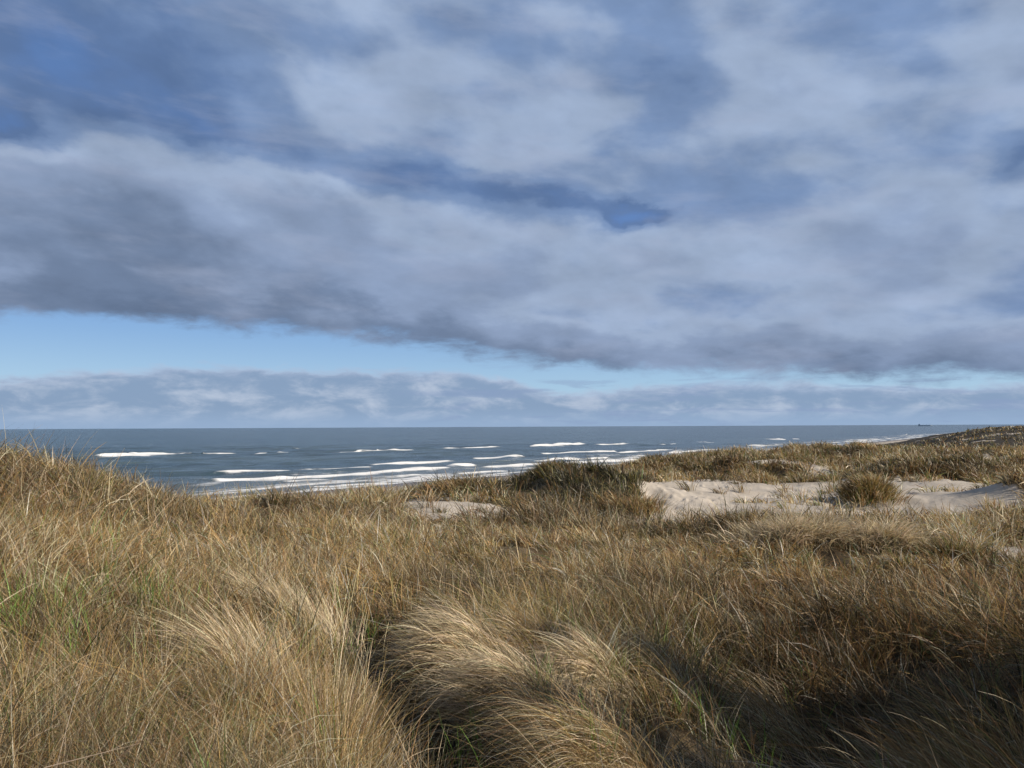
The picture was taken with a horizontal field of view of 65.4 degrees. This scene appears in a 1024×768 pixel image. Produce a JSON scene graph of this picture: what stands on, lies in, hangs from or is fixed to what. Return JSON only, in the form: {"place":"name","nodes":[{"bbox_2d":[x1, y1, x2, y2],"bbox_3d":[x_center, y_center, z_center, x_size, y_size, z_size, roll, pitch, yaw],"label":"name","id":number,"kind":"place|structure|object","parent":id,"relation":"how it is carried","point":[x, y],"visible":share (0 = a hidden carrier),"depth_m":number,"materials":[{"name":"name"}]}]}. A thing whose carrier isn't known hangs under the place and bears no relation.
{"place":"outdoors","nodes":[
{"label":"outdoors","id":0,"kind":"place"},
{"bbox_2d":[0,424,1023,499],"bbox_3d":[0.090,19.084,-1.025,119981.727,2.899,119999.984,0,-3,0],"label":"sea","id":1,"kind":"structure","parent":0,"point":[219,457],"depth_m":782.76,"materials":[{"name":"liquid"}]},
{"bbox_2d":[0,0,1023,428],"label":"sky","id":2,"kind":"structure","parent":0,"point":[214,213],"materials":[{"name":"blue"}]},
{"bbox_2d":[2,426,1023,767],"bbox_3d":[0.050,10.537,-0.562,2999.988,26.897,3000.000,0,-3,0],"label":"dune terrain","id":3,"kind":"structure","parent":0,"point":[696,494],"depth_m":42.94,"materials":[{"name":"beige sand"}]},
{"bbox_2d":[109,568,349,693],"bbox_3d":[-2.509,2.312,6.814,2.025,1.397,2.076,0,-3,0],"label":"grass tussock","id":4,"kind":"object","parent":3,"relation":"on","point":[212,635],"depth_m":6.78,"materials":[{"name":"beige plant"}]},
{"bbox_2d":[179,556,396,661],"bbox_3d":[-2.845,2.780,9.983,2.425,1.562,2.593,-3,-4,42],"label":"grass tussock","id":5,"kind":"object","parent":3,"relation":"on","point":[326,614],"depth_m":10.01,"materials":[{"name":"beige plant"}]},
{"bbox_2d":[184,618,471,767],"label":"grass tussock","id":6,"kind":"object","parent":3,"relation":"on","point":[366,725],"depth_m":5.94,"materials":[{"name":"beige plant"}]},
{"bbox_2d":[364,583,520,707],"bbox_3d":[-0.817,2.846,8.870,2.353,1.255,2.492,0,-3,0],"label":"grass tussock","id":7,"kind":"object","parent":3,"relation":"on","point":[440,626],"depth_m":8.70,"materials":[{"name":"beige plant"}]},
{"bbox_2d":[412,475,490,493],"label":"grass tussock","id":8,"kind":"object","parent":3,"relation":"on","point":[442,483],"depth_m":48.24,"materials":[{"name":"brown plant"}]},
{"bbox_2d":[386,620,613,767],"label":"grass tussock","id":9,"kind":"object","parent":3,"relation":"on","point":[468,683],"depth_m":7.37,"materials":[{"name":"beige plant"}]},
{"bbox_2d":[0,492,1023,767],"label":"green shoots","id":10,"kind":"object","parent":3,"relation":"on","point":[22,592],"visible":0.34,"depth_m":7.29,"materials":[{"name":"green plant"}]},
{"bbox_2d":[0,409,1023,758],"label":"dune grass","id":11,"kind":"structure","parent":3,"relation":"on","point":[950,605],"depth_m":12.37,"materials":[{"name":"beige plant"}]},
{"bbox_2d":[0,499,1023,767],"bbox_3d":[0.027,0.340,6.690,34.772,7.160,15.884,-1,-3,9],"label":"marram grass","id":12,"kind":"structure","parent":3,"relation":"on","point":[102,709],"depth_m":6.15,"materials":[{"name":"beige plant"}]},
{"bbox_2d":[506,468,527,481],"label":"grass tussock","id":13,"kind":"object","parent":3,"relation":"on","point":[515,477],"depth_m":60.75,"materials":[{"name":"brown plant"}]},
{"bbox_2d":[436,659,608,767],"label":"grass tussock","id":14,"kind":"object","parent":3,"relation":"on","point":[515,703],"depth_m":6.45,"materials":[{"name":"beige plant"}]},
{"bbox_2d":[447,594,604,671],"bbox_3d":[0.184,2.943,9.200,2.294,1.148,2.230,2,-4,-33],"label":"grass tussock","id":15,"kind":"object","parent":3,"relation":"on","point":[511,626],"depth_m":9.14,"materials":[{"name":"beige plant"}]},
{"bbox_2d":[511,457,586,483],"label":"grass tussock","id":16,"kind":"object","parent":3,"relation":"on","point":[539,470],"depth_m":58.02,"materials":[{"name":"plant"}]},
{"bbox_2d":[429,665,708,767],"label":"grass tussock","id":17,"kind":"object","parent":3,"relation":"on","point":[622,750],"depth_m":5.54,"materials":[{"name":"beige plant"}]},
{"bbox_2d":[116,425,1023,548],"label":"distant dune grass","id":18,"kind":"structure","parent":3,"relation":"on","point":[564,501],"depth_m":52.25,"materials":[{"name":"brown plant"}]},
{"bbox_2d":[508,616,701,729],"bbox_3d":[0.733,2.906,8.075,2.298,1.241,2.227,-2,-3,23],"label":"grass tussock","id":19,"kind":"object","parent":3,"relation":"on","point":[582,667],"depth_m":7.95,"materials":[{"name":"beige plant"}]},
{"bbox_2d":[588,488,684,518],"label":"grass tussock","id":20,"kind":"object","parent":3,"relation":"on","point":[645,500],"depth_m":45.24,"materials":[{"name":"brown plant"}]},
{"bbox_2d":[571,618,730,731],"bbox_3d":[1.303,3.077,8.506,1.949,1.246,1.946,0,-3,0],"label":"grass tussock","id":21,"kind":"object","parent":3,"relation":"on","point":[655,666],"depth_m":8.50,"materials":[{"name":"beige plant"}]},
{"bbox_2d":[576,659,787,767],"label":"grass tussock","id":22,"kind":"object","parent":3,"relation":"on","point":[680,759],"depth_m":6.44,"materials":[{"name":"brown plant"}]},
{"bbox_2d":[681,650,807,738],"bbox_3d":[2.470,3.524,9.287,2.106,0.958,1.951,0,-3,0],"label":"grass tussock","id":23,"kind":"object","parent":3,"relation":"on","point":[752,695],"depth_m":9.28,"materials":[{"name":"beige plant"}]},
{"bbox_2d":[627,664,891,767],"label":"grass tussock","id":24,"kind":"object","parent":3,"relation":"on","point":[776,729],"depth_m":8.28,"materials":[{"name":"brown plant"}]},
{"bbox_2d":[697,500,889,553],"bbox_3d":[9.276,4.611,25.877,6.707,1.734,4.308,0,-3,0],"label":"grass tussock","id":25,"kind":"object","parent":3,"relation":"on","point":[813,533],"depth_m":25.37,"materials":[{"name":"beige plant"}]},
{"bbox_2d":[655,707,965,767],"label":"grass tussock","id":26,"kind":"object","parent":3,"relation":"on","point":[767,754],"depth_m":6.42,"materials":[{"name":"brown plant"}]},
{"bbox_2d":[823,470,916,507],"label":"grass tussock","id":27,"kind":"object","parent":3,"relation":"on","point":[864,488],"depth_m":58.91,"materials":[{"name":"plant"}]},
{"bbox_2d":[740,633,1023,767],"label":"grass tussock","id":28,"kind":"object","parent":3,"relation":"on","point":[893,735],"depth_m":7.57,"materials":[{"name":"brown plant"}]},
{"bbox_2d":[815,507,972,556],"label":"grass tussock","id":29,"kind":"object","parent":3,"relation":"on","point":[876,531],"depth_m":24.90,"materials":[{"name":"beige plant"}]},
{"bbox_2d":[815,660,1023,767],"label":"grass tussock","id":30,"kind":"object","parent":3,"relation":"on","point":[950,762],"depth_m":6.00,"materials":[{"name":"brown plant"}]},
{"bbox_2d":[885,525,1023,566],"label":"grass tussock","id":31,"kind":"object","parent":3,"relation":"on","point":[947,547],"depth_m":23.75,"materials":[{"name":"brown plant"}]}
]}

